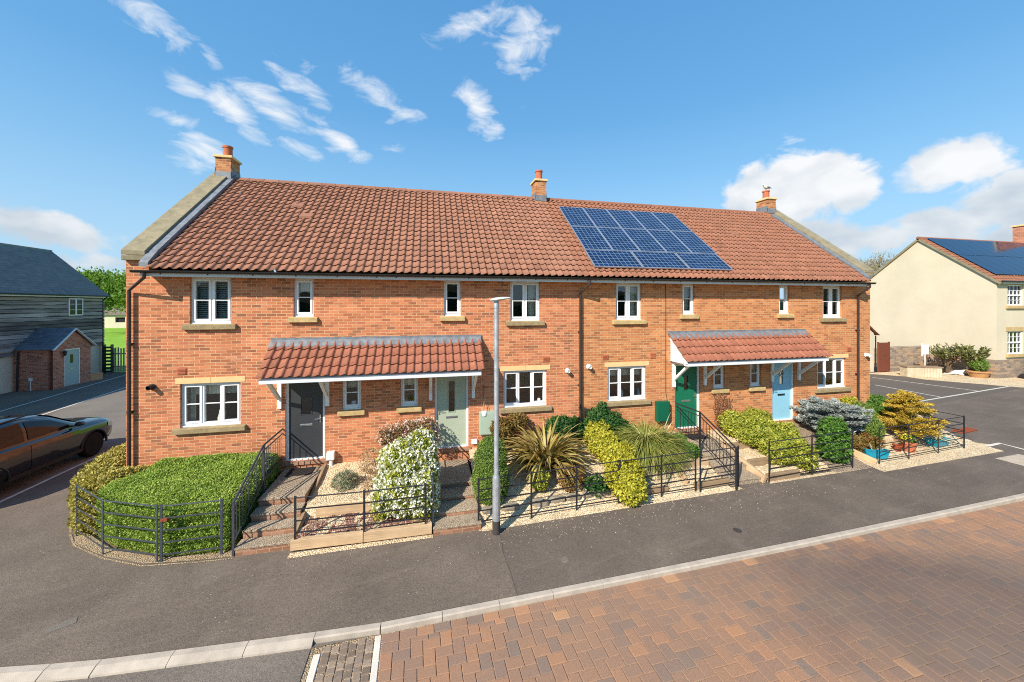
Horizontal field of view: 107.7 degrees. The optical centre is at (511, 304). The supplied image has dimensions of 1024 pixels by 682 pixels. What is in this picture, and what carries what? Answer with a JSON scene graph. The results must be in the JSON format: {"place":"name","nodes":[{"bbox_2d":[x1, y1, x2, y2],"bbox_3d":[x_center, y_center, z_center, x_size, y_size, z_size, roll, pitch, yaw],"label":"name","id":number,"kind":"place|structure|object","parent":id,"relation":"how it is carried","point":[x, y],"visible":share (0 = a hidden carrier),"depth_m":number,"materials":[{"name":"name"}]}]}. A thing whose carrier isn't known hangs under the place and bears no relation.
{"place":"outdoors","nodes":[
{"label":"outdoors","id":0,"kind":"place"},
{"bbox_2d":[4,388,125,485],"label":"lane","id":1,"kind":"structure","parent":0,"point":[111,406],"depth_m":15.62,"materials":[{"name":"asphalt"}]},
{"bbox_2d":[0,415,112,491],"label":"parked car","id":2,"kind":"object","parent":1,"relation":"on","point":[29,444],"visible":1,"depth_m":10.37,"materials":[{"name":"paint"}]},
{"bbox_2d":[104,328,125,371],"bbox_3d":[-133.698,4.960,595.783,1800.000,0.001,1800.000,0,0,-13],"label":"ground","id":3,"kind":"structure","parent":0,"point":[116,337],"depth_m":51.76,"materials":[{"name":"green plant"}]},
{"bbox_2d":[76,266,121,309],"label":"broadleaf tree","id":4,"kind":"object","parent":3,"relation":"on","point":[90,275],"visible":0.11,"depth_m":62.69,"materials":[{"name":"green plant"}]},
{"bbox_2d":[95,268,125,314],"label":"broadleaf tree","id":5,"kind":"object","parent":3,"relation":"on","point":[114,288],"visible":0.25,"depth_m":61.05,"materials":[{"name":"green plant"}]},
{"bbox_2d":[0,493,1023,681],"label":"kerb","id":6,"kind":"structure","parent":3,"relation":"on","point":[118,665],"depth_m":5.55,"materials":[{"name":"concrete"}]},
{"bbox_2d":[104,304,125,327],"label":"field barn","id":7,"kind":"structure","parent":0,"point":[117,319],"depth_m":79.96,"materials":[{"name":"paint"}]},
{"bbox_2d":[54,634,378,681],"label":"road","id":8,"kind":"structure","parent":0,"point":[288,666],"depth_m":4.97,"materials":[{"name":"asphalt"}]},
{"bbox_2d":[299,460,431,536],"bbox_3d":[-3.246,4.393,8.801,2.680,0.467,2.603,0,0,-13],"label":"gravel bed","id":9,"kind":"object","parent":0,"point":[324,487],"visible":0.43,"depth_m":8.58,"materials":[{"name":"gravel"}]},
{"bbox_2d":[330,468,360,492],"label":"lavender","id":10,"kind":"object","parent":9,"relation":"on","point":[342,480],"visible":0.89,"depth_m":8.85,"materials":[{"name":"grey plant"}]},
{"bbox_2d":[315,500,376,516],"bbox_3d":[-3.047,4.460,8.325,2.400,0.200,0.100,0,0,-14],"label":"timber sleeper","id":11,"kind":"object","parent":9,"relation":"on","point":[334,510],"visible":0.43,"depth_m":8.12,"materials":[{"name":"brown wood"}]},
{"bbox_2d":[293,510,431,538],"bbox_3d":[-3.055,4.574,7.950,2.662,0.099,0.728,0,0,-14],"label":"slate bed","id":12,"kind":"object","parent":9,"relation":"on","point":[322,524],"visible":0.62,"depth_m":7.81,"materials":[{"name":"gravel"}]},
{"bbox_2d":[368,425,441,520],"bbox_3d":[-2.372,3.788,8.392,1.574,1.933,1.520,0,0,-13],"label":"white flowering shrub","id":13,"kind":"object","parent":9,"relation":"on","point":[412,460],"visible":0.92,"depth_m":8.07,"materials":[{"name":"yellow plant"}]},
{"bbox_2d":[374,416,440,449],"bbox_3d":[-2.755,3.640,9.941,1.763,1.304,0.648,0,0,-13],"label":"shrub","id":14,"kind":"object","parent":9,"relation":"on","point":[424,420],"visible":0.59,"depth_m":9.93,"materials":[{"name":"pink plant"}]},
{"bbox_2d":[0,372,1023,666],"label":"footway","id":15,"kind":"structure","parent":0,"point":[50,574],"depth_m":7.05,"materials":[{"name":"asphalt"}]},
{"bbox_2d":[0,243,110,393],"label":"timber clad house","id":16,"kind":"structure","parent":15,"relation":"on","point":[52,324],"depth_m":22.10,"materials":[{"name":"wood"}]},
{"bbox_2d":[74,529,234,563],"bbox_3d":[-8.280,4.788,8.384,6.264,0.001,1.994,0,0,39],"label":"soil border","id":17,"kind":"object","parent":15,"relation":"on","point":[85,542],"visible":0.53,"depth_m":7.14,"materials":[{"name":"gravel"}]},
{"bbox_2d":[65,443,151,536],"bbox_3d":[-9.447,4.194,9.204,1.652,1.338,3.526,0,0,-35],"label":"golden hedge","id":18,"kind":"object","parent":17,"relation":"on","point":[97,473],"visible":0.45,"depth_m":8.13,"materials":[{"name":"plant"}]},
{"bbox_2d":[76,484,157,561],"bbox_3d":[-7.844,4.290,7.269,2.563,1.140,0.209,0,0,18],"label":"estate fence","id":19,"kind":"object","parent":17,"relation":"on","point":[102,523],"visible":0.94,"depth_m":7.14,"materials":[{"name":"metal"}]},
{"bbox_2d":[160,498,222,561],"bbox_3d":[-6.056,4.290,7.076,1.022,1.140,0.060,0,0,-13],"label":"estate fence","id":20,"kind":"object","parent":17,"relation":"on","point":[163,519],"visible":0.96,"depth_m":7.06,"materials":[{"name":"metal"}]},
{"bbox_2d":[232,428,282,555],"bbox_3d":[-5.577,3.965,8.321,0.040,1.631,2.499,0,0,-13],"label":"handrail","id":21,"kind":"object","parent":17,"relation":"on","point":[263,477],"visible":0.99,"depth_m":7.85,"materials":[{"name":"metal"}]},
{"bbox_2d":[100,535,242,557],"bbox_3d":[-7.187,4.780,8.052,3.300,0.001,2.300,0,0,-13],"label":"soil bed","id":22,"kind":"object","parent":15,"relation":"on","point":[164,556],"visible":0.14,"depth_m":7.26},
{"bbox_2d":[94,451,280,556],"bbox_3d":[-7.080,4.186,8.082,3.151,1.306,2.384,0,0,-13],"label":"green hedge","id":23,"kind":"object","parent":22,"relation":"on","point":[178,480],"visible":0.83,"depth_m":7.51,"materials":[{"name":"green plant"}]},
{"bbox_2d":[121,145,400,475],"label":"terraced house","id":24,"kind":"structure","parent":15,"relation":"on","point":[215,303],"depth_m":9.55,"materials":[{"name":"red brick"}]},
{"bbox_2d":[181,277,236,329],"bbox_3d":[-7.431,-0.030,9.273,1.137,1.277,0.320,0,0,-13],"label":"window","id":25,"kind":"structure","parent":24,"relation":"in","point":[212,321],"depth_m":9.27,"materials":[{"name":"white plastic"}]},
{"bbox_2d":[172,376,245,434],"bbox_3d":[-7.431,2.453,9.297,1.547,1.342,0.367,0,0,-13],"label":"window","id":26,"kind":"structure","parent":24,"relation":"in","point":[203,386],"depth_m":9.25,"materials":[{"name":"white plastic"}]},
{"bbox_2d":[288,279,317,321],"bbox_3d":[-5.401,-0.107,9.752,0.687,1.122,0.367,0,0,-13],"label":"window","id":27,"kind":"structure","parent":24,"relation":"in","point":[306,285],"depth_m":9.70,"materials":[{"name":"white plastic"}]},
{"bbox_2d":[282,382,326,466],"bbox_3d":[-5.353,3.024,9.721,1.050,2.193,0.185,0,0,-13],"label":"front door","id":28,"kind":"structure","parent":24,"relation":"in","point":[305,433],"depth_m":9.74,"materials":[{"name":"black plastic"}]},
{"bbox_2d":[337,380,364,415],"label":"window","id":29,"kind":"structure","parent":24,"relation":"in","point":[348,409],"depth_m":9.94,"materials":[{"name":"white plastic"}]},
{"bbox_2d":[255,334,485,408],"bbox_3d":[-3.384,1.745,9.600,5.360,1.790,0.983,0,0,-13],"label":"porch canopy","id":30,"kind":"object","parent":24,"relation":"attached to","point":[321,360],"visible":1,"depth_m":9.51,"materials":[{"name":"tile"}]},
{"bbox_2d":[234,466,322,555],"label":"garden steps","id":31,"kind":"structure","parent":15,"relation":"on","point":[269,527],"depth_m":7.82,"materials":[{"name":"gravel"}]},
{"bbox_2d":[290,530,362,550],"bbox_3d":[-3.645,4.665,7.407,1.330,0.200,0.100,0,0,-11],"label":"timber sleeper","id":32,"kind":"object","parent":15,"relation":"on","point":[324,540],"visible":0.85,"depth_m":7.37,"materials":[{"name":"brown wood"}]},
{"bbox_2d":[287,534,432,558],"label":"gravel verge","id":33,"kind":"structure","parent":15,"relation":"on","point":[328,550],"depth_m":7.42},
{"bbox_2d":[364,522,431,541],"bbox_3d":[-2.329,4.665,7.682,1.340,0.200,0.100,0,0,-12],"label":"timber sleeper","id":34,"kind":"object","parent":33,"relation":"on","point":[386,533],"visible":0.94,"depth_m":7.64,"materials":[{"name":"brown wood"}]},
{"bbox_2d":[294,483,426,551],"bbox_3d":[-3.005,4.290,7.520,2.512,1.140,0.055,0,0,-12],"label":"estate fence","id":35,"kind":"object","parent":15,"relation":"on","point":[296,509],"visible":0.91,"depth_m":7.50,"materials":[{"name":"black metal"}]},
{"bbox_2d":[433,459,481,535],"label":"garden steps","id":36,"kind":"structure","parent":15,"relation":"on","point":[457,509],"depth_m":8.59,"materials":[{"name":"gravel"}]},
{"bbox_2d":[380,170,584,473],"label":"terraced house","id":37,"kind":"structure","parent":15,"relation":"on","point":[458,260],"depth_m":10.95,"materials":[{"name":"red brick"}]},
{"bbox_2d":[397,378,421,412],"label":"window","id":38,"kind":"structure","parent":37,"relation":"in","point":[406,406],"depth_m":10.26,"materials":[{"name":"white plastic"}]},
{"bbox_2d":[440,281,464,320],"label":"window","id":39,"kind":"structure","parent":37,"relation":"in","point":[448,316],"depth_m":10.52,"materials":[{"name":"white plastic"}]},
{"bbox_2d":[435,376,470,452],"bbox_3d":[-1.699,3.024,10.541,1.060,2.193,0.185,0,0,-13],"label":"front door","id":40,"kind":"structure","parent":37,"relation":"in","point":[453,430],"depth_m":10.57,"materials":[{"name":"green plastic"}]},
{"bbox_2d":[506,282,544,325],"bbox_3d":[0.365,-0.030,11.046,1.147,1.277,0.367,0,0,-13],"label":"window","id":41,"kind":"structure","parent":37,"relation":"in","point":[532,319],"depth_m":11.02,"materials":[{"name":"white plastic"}]},
{"bbox_2d":[499,365,551,413],"bbox_3d":[0.389,2.453,10.984,1.567,1.342,0.235,0,0,-13],"label":"window","id":42,"kind":"structure","parent":37,"relation":"in","point":[540,405],"depth_m":10.98,"materials":[{"name":"white plastic"}]},
{"bbox_2d":[470,435,509,505],"bbox_3d":[-0.504,3.959,8.840,0.986,1.685,0.964,0,0,-13],"label":"upright conifer","id":43,"kind":"object","parent":15,"relation":"on","point":[483,456],"visible":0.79,"depth_m":8.65,"materials":[{"name":"green plant"}]},
{"bbox_2d":[490,297,510,535],"bbox_3d":[-0.241,2.343,7.854,0.449,5.013,0.212,0,0,-2],"label":"lamp post","id":44,"kind":"object","parent":15,"relation":"on","point":[496,503],"visible":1,"depth_m":7.81,"materials":[{"name":"metal"}]},
{"bbox_2d":[478,460,618,521],"bbox_3d":[0.918,4.290,8.494,3.437,1.140,0.042,0,0,-16],"label":"estate fence","id":45,"kind":"object","parent":15,"relation":"on","point":[531,492],"visible":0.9,"depth_m":8.45,"materials":[{"name":"black metal"}]},
{"bbox_2d":[469,432,734,530],"bbox_3d":[2.292,4.438,9.971,6.600,0.716,2.746,0,0,-13],"label":"gravel bed","id":46,"kind":"object","parent":15,"relation":"on","point":[572,511],"visible":0.27,"depth_m":9.21,"materials":[{"name":"gravel"}]},
{"bbox_2d":[489,412,528,449],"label":"shrub","id":47,"kind":"object","parent":46,"relation":"on","point":[507,425],"visible":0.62,"depth_m":10.48,"materials":[{"name":"red plant"}]},
{"bbox_2d":[527,467,550,493],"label":"shrub","id":48,"kind":"object","parent":46,"relation":"on","point":[546,475],"visible":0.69,"depth_m":9.09,"materials":[{"name":"yellow plant"}]},
{"bbox_2d":[504,414,599,491],"bbox_3d":[0.846,3.764,10.150,2.987,1.495,3.058,0,0,30],"label":"spiky plant","id":49,"kind":"object","parent":46,"relation":"on","point":[548,451],"visible":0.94,"depth_m":9.81,"materials":[{"name":"brown plant"}]},
{"bbox_2d":[542,413,583,442],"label":"shrub","id":50,"kind":"object","parent":46,"relation":"on","point":[563,422],"visible":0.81,"depth_m":10.79,"materials":[{"name":"green plant"}]},
{"bbox_2d":[557,462,587,492],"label":"shrub","id":51,"kind":"object","parent":46,"relation":"on","point":[568,482],"visible":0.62,"depth_m":9.29,"materials":[{"name":"red plant"}]},
{"bbox_2d":[583,472,608,497],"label":"shrub","id":52,"kind":"object","parent":46,"relation":"on","point":[595,487],"visible":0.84,"depth_m":9.20,"materials":[{"name":"green plant"}]},
{"bbox_2d":[582,401,632,442],"bbox_3d":[2.896,3.560,11.262,1.751,1.342,0.710,0,0,-13],"label":"ivy","id":53,"kind":"object","parent":46,"relation":"on","point":[606,415],"visible":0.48,"depth_m":11.14,"materials":[{"name":"green plant"}]},
{"bbox_2d":[581,419,648,506],"bbox_3d":[2.722,4.066,9.993,1.383,1.495,2.875,0,0,-13],"label":"yellow euonymus","id":54,"kind":"object","parent":46,"relation":"on","point":[604,445],"visible":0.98,"depth_m":9.27,"materials":[{"name":"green plant"}]},
{"bbox_2d":[611,417,697,483],"bbox_3d":[3.851,4.029,10.764,2.821,1.421,2.799,0,0,-13],"label":"grass clump","id":55,"kind":"object","parent":46,"relation":"on","point":[646,441],"visible":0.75,"depth_m":10.16,"materials":[{"name":"green plant"}]},
{"bbox_2d":[521,198,750,444],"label":"terraced house","id":56,"kind":"structure","parent":15,"relation":"on","point":[625,324],"depth_m":11.90,"materials":[{"name":"orange brick"}]},
{"bbox_2d":[559,206,595,226],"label":"solar panel","id":57,"kind":"object","parent":56,"relation":"on","point":[575,216],"visible":1,"depth_m":13.87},
{"bbox_2d":[571,226,612,249],"bbox_3d":[2.678,-2.264,12.707,0.979,0.040,1.580,0,39,-13],"label":"solar panel","id":58,"kind":"object","parent":56,"relation":"on","point":[591,238],"visible":1,"depth_m":12.65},
{"bbox_2d":[583,208,620,227],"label":"solar panel","id":59,"kind":"object","parent":56,"relation":"on","point":[604,218],"visible":1,"depth_m":14.09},
{"bbox_2d":[584,250,642,267],"bbox_3d":[3.190,-1.443,11.783,1.614,0.041,0.970,0,39,-13],"label":"solar panel","id":60,"kind":"object","parent":56,"relation":"on","point":[611,259],"visible":1,"depth_m":11.74,"materials":[{"name":"glass"}]},
{"bbox_2d":[597,227,639,250],"bbox_3d":[3.647,-2.264,12.924,0.979,0.040,1.580,0,39,-13],"label":"solar panel","id":61,"kind":"object","parent":56,"relation":"on","point":[617,239],"visible":1,"depth_m":12.87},
{"bbox_2d":[606,209,645,229],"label":"solar panel","id":62,"kind":"object","parent":56,"relation":"on","point":[626,219],"visible":1,"depth_m":14.31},
{"bbox_2d":[605,361,650,406],"bbox_3d":[3.570,2.453,11.766,1.577,1.342,0.367,0,0,-13],"label":"window","id":63,"kind":"structure","parent":56,"relation":"in","point":[614,368],"depth_m":11.72,"materials":[{"name":"white plastic"}]},
{"bbox_2d":[612,283,646,323],"bbox_3d":[3.629,-0.030,11.779,1.137,1.277,0.367,0,0,-13],"label":"window","id":64,"kind":"structure","parent":56,"relation":"in","point":[632,290],"depth_m":11.75,"materials":[{"name":"white plastic"}]},
{"bbox_2d":[622,228,665,251],"bbox_3d":[4.616,-2.264,13.142,0.979,0.040,1.580,0,39,-13],"label":"solar panel","id":65,"kind":"object","parent":56,"relation":"on","point":[643,240],"visible":1,"depth_m":13.09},
{"bbox_2d":[629,211,669,230],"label":"solar panel","id":66,"kind":"object","parent":56,"relation":"on","point":[648,220],"visible":1,"depth_m":14.51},
{"bbox_2d":[631,251,689,269],"bbox_3d":[4.795,-1.443,12.143,1.614,0.041,0.970,0,39,-13],"label":"solar panel","id":67,"kind":"object","parent":56,"relation":"on","point":[658,260],"visible":1,"depth_m":12.10,"materials":[{"name":"glass"}]},
{"bbox_2d":[647,230,691,252],"bbox_3d":[5.585,-2.264,13.359,0.979,0.040,1.580,0,39,-13],"label":"solar panel","id":68,"kind":"object","parent":56,"relation":"on","point":[668,241],"visible":1,"depth_m":13.30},
{"bbox_2d":[651,212,692,231],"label":"solar panel","id":69,"kind":"object","parent":56,"relation":"on","point":[671,222],"visible":1,"depth_m":14.75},
{"bbox_2d":[673,364,701,432],"bbox_3d":[5.687,3.024,12.199,1.060,2.193,0.185,0,0,-13],"label":"front door","id":70,"kind":"structure","parent":56,"relation":"in","point":[689,397],"depth_m":12.24,"materials":[{"name":"green plastic"}]},
{"bbox_2d":[680,284,698,318],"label":"window","id":71,"kind":"structure","parent":56,"relation":"in","point":[687,289],"depth_m":12.24,"materials":[{"name":"white plastic"}]},
{"bbox_2d":[671,231,716,253],"bbox_3d":[6.554,-2.264,13.577,0.979,0.040,1.580,0,39,-13],"label":"solar panel","id":72,"kind":"object","parent":56,"relation":"on","point":[692,242],"visible":1,"depth_m":13.52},
{"bbox_2d":[675,253,732,270],"bbox_3d":[6.401,-1.443,12.503,1.614,0.041,0.970,0,39,-13],"label":"solar panel","id":73,"kind":"object","parent":56,"relation":"on","point":[695,261],"visible":1,"depth_m":12.46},
{"bbox_2d":[668,329,832,386],"bbox_3d":[7.773,1.745,12.104,5.470,1.790,0.984,0,0,-13],"label":"porch canopy","id":74,"kind":"object","parent":56,"relation":"attached to","point":[720,348],"visible":1,"depth_m":12.01,"materials":[{"name":"tile"}]},
{"bbox_2d":[619,450,695,502],"bbox_3d":[3.641,4.290,9.260,2.204,1.140,0.028,0,0,-15],"label":"estate fence","id":75,"kind":"object","parent":15,"relation":"on","point":[661,474],"visible":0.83,"depth_m":9.30,"materials":[{"name":"black metal"}]},
{"bbox_2d":[675,403,737,489],"bbox_3d":[5.540,3.955,10.842,0.040,1.650,2.449,0,0,-13],"label":"handrail","id":76,"kind":"object","parent":15,"relation":"on","point":[735,474],"visible":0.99,"depth_m":10.39,"materials":[{"name":"black metal"}]},
{"bbox_2d":[699,446,738,491],"bbox_3d":[5.378,4.290,9.693,1.265,1.140,0.025,0,0,-16],"label":"estate fence","id":77,"kind":"object","parent":15,"relation":"on","point":[700,469],"visible":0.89,"depth_m":9.64,"materials":[{"name":"black metal"}]},
{"bbox_2d":[627,190,876,423],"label":"terraced house","id":78,"kind":"structure","parent":15,"relation":"on","point":[816,286],"depth_m":13.52,"materials":[{"name":"orange brick"}]},
{"bbox_2d":[772,363,796,422],"bbox_3d":[9.405,3.024,13.033,1.060,2.193,0.185,0,0,-13],"label":"front door","id":79,"kind":"structure","parent":78,"relation":"in","point":[782,386],"depth_m":13.08,"materials":[{"name":"blue plastic"}]},
{"bbox_2d":[777,285,793,317],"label":"window","id":80,"kind":"structure","parent":78,"relation":"in","point":[783,290],"depth_m":13.07,"materials":[{"name":"white plastic"}]},
{"bbox_2d":[814,354,850,392],"bbox_3d":[11.488,2.453,13.475,1.577,1.342,0.235,0,0,-13],"label":"window","id":81,"kind":"structure","parent":78,"relation":"in","point":[833,387],"depth_m":13.51,"materials":[{"name":"white plastic"}]},
{"bbox_2d":[820,286,846,321],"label":"window","id":82,"kind":"structure","parent":78,"relation":"in","point":[829,317],"depth_m":13.52,"materials":[{"name":"white plastic"}]},
{"bbox_2d":[708,430,828,474],"bbox_3d":[7.816,4.450,11.526,2.400,0.620,2.130,0,0,-13],"label":"gravel bed","id":83,"kind":"object","parent":15,"relation":"on","point":[748,453],"visible":0.25,"depth_m":11.01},
{"bbox_2d":[717,404,820,471],"bbox_3d":[7.913,4.036,11.521,2.276,1.548,2.378,0,0,-13],"label":"yellow spreading bush","id":84,"kind":"object","parent":15,"relation":"on","point":[758,429],"visible":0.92,"depth_m":11.24,"materials":[{"name":"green plant"}]},
{"bbox_2d":[767,469,860,483],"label":"gravel verge","id":85,"kind":"structure","parent":15,"relation":"on","point":[813,475],"depth_m":10.44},
{"bbox_2d":[768,430,852,482],"bbox_3d":[8.442,4.265,10.516,3.187,1.190,0.040,0,0,-16],"label":"estate fence","id":86,"kind":"object","parent":85,"relation":"on","point":[811,453],"visible":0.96,"depth_m":10.51,"materials":[{"name":"black metal"}]},
{"bbox_2d":[815,416,854,464],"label":"green bush","id":87,"kind":"object","parent":15,"relation":"on","point":[832,425],"visible":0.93,"depth_m":11.07,"materials":[{"name":"green plant"}]},
{"bbox_2d":[804,414,1001,471],"bbox_3d":[13.146,4.498,12.549,5.650,0.596,2.468,0,0,-13],"label":"gravel bed","id":88,"kind":"object","parent":15,"relation":"on","point":[972,449],"visible":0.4,"depth_m":12.01,"materials":[{"name":"gravel"}]},
{"bbox_2d":[789,395,873,435],"bbox_3d":[10.499,3.798,12.313,2.276,1.507,2.350,0,0,-13],"label":"blue spruce","id":89,"kind":"object","parent":88,"relation":"on","point":[816,409],"visible":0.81,"depth_m":11.95,"materials":[{"name":"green plant"}]},
{"bbox_2d":[849,431,885,452],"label":"bronze shrub","id":90,"kind":"object","parent":88,"relation":"on","point":[864,439],"visible":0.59,"depth_m":11.74,"materials":[{"name":"red plant"}]},
{"bbox_2d":[849,401,885,441],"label":"conifer bush","id":91,"kind":"object","parent":88,"relation":"on","point":[875,423],"visible":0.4,"depth_m":12.28,"materials":[{"name":"green plant"}]},
{"bbox_2d":[866,393,896,415],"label":"round shrub","id":92,"kind":"object","parent":88,"relation":"on","point":[876,402],"visible":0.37,"depth_m":13.64,"materials":[{"name":"green plant"}]},
{"bbox_2d":[876,390,949,438],"bbox_3d":[13.507,3.850,12.906,1.930,1.762,2.115,0,0,-34],"label":"golden conifer","id":93,"kind":"object","parent":88,"relation":"on","point":[903,401],"visible":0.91,"depth_m":12.61,"materials":[{"name":"yellow plant"}]},
{"bbox_2d":[887,346,929,371],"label":"garden wall","id":94,"kind":"structure","parent":15,"relation":"on","point":[905,355],"depth_m":27.05,"materials":[{"name":"stone"}]},
{"label":"gravel verge","id":95,"kind":"structure","parent":15,"relation":"on","visible":0},
{"bbox_2d":[879,411,964,463],"bbox_3d":[13.461,4.270,12.355,2.318,1.180,4.940,0,0,40],"label":"estate fence","id":96,"kind":"object","parent":95,"relation":"on","point":[938,442],"visible":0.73,"depth_m":11.84,"materials":[{"name":"black metal"}]},
{"bbox_2d":[0,0,1023,274],"label":"sky","id":97,"kind":"structure","parent":0,"point":[877,126],"materials":[{"name":"blue"}]},
{"bbox_2d":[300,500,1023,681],"bbox_3d":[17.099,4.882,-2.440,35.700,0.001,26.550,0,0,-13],"label":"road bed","id":98,"kind":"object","parent":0,"point":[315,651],"visible":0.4,"depth_m":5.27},
{"bbox_2d":[315,638,373,681],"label":"setts","id":99,"kind":"structure","parent":98,"relation":"on","point":[349,665],"depth_m":5.09,"materials":[{"name":"stone"}]},
{"bbox_2d":[370,635,381,681],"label":"edging strip","id":100,"kind":"object","parent":98,"relation":"on","point":[375,663],"visible":1,"depth_m":5.13,"materials":[{"name":"concrete"}]},
{"bbox_2d":[378,501,1023,681],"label":"block paving","id":101,"kind":"structure","parent":0,"point":[797,576],"depth_m":5.70,"materials":[{"name":"brick"}]},
{"bbox_2d":[682,433,760,485],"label":"garden steps","id":102,"kind":"structure","parent":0,"point":[746,476],"depth_m":10.62,"materials":[{"name":"concrete"}]},
{"bbox_2d":[785,422,870,471],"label":"path","id":103,"kind":"structure","parent":0,"point":[804,430],"depth_m":11.20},
{"bbox_2d":[870,363,1023,440],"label":"car park","id":104,"kind":"structure","parent":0,"point":[924,388],"depth_m":21.40,"materials":[{"name":"asphalt"}]},
{"bbox_2d":[877,342,889,371],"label":"side gate","id":105,"kind":"structure","parent":104,"relation":"on","point":[883,357],"depth_m":26.61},
{"bbox_2d":[870,224,1023,378],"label":"cream rendered house","id":106,"kind":"structure","parent":104,"relation":"on","point":[934,291],"depth_m":26.82,"materials":[{"name":"paint"}]},
{"bbox_2d":[1005,285,1023,307],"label":"window","id":107,"kind":"structure","parent":106,"relation":"in","point":[1014,291],"depth_m":24.80,"materials":[{"name":"white plastic"}]},
{"bbox_2d":[1005,327,1023,357],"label":"window","id":108,"kind":"structure","parent":106,"relation":"in","point":[1014,333],"depth_m":24.79,"materials":[{"name":"white plastic"}]},
{"bbox_2d":[870,371,1023,386],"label":"gravel verge","id":109,"kind":"structure","parent":104,"relation":"on","point":[1015,382],"depth_m":23.95,"materials":[{"name":"gravel"}]},
{"bbox_2d":[899,365,943,377],"bbox_3d":[27.215,4.435,24.910,2.020,0.690,0.680,0,0,11],"label":"timber planter","id":110,"kind":"object","parent":109,"relation":"on","point":[920,371],"visible":1,"depth_m":24.68,"materials":[{"name":"brown wood"}]},
{"bbox_2d":[929,342,963,372],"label":"open shrub","id":111,"kind":"object","parent":109,"relation":"on","point":[943,353],"visible":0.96,"depth_m":26.11,"materials":[{"name":"green plant"}]},
{"bbox_2d":[953,343,991,370],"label":"open shrub","id":112,"kind":"object","parent":109,"relation":"on","point":[969,353],"visible":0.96,"depth_m":24.77,"materials":[{"name":"green plant"}]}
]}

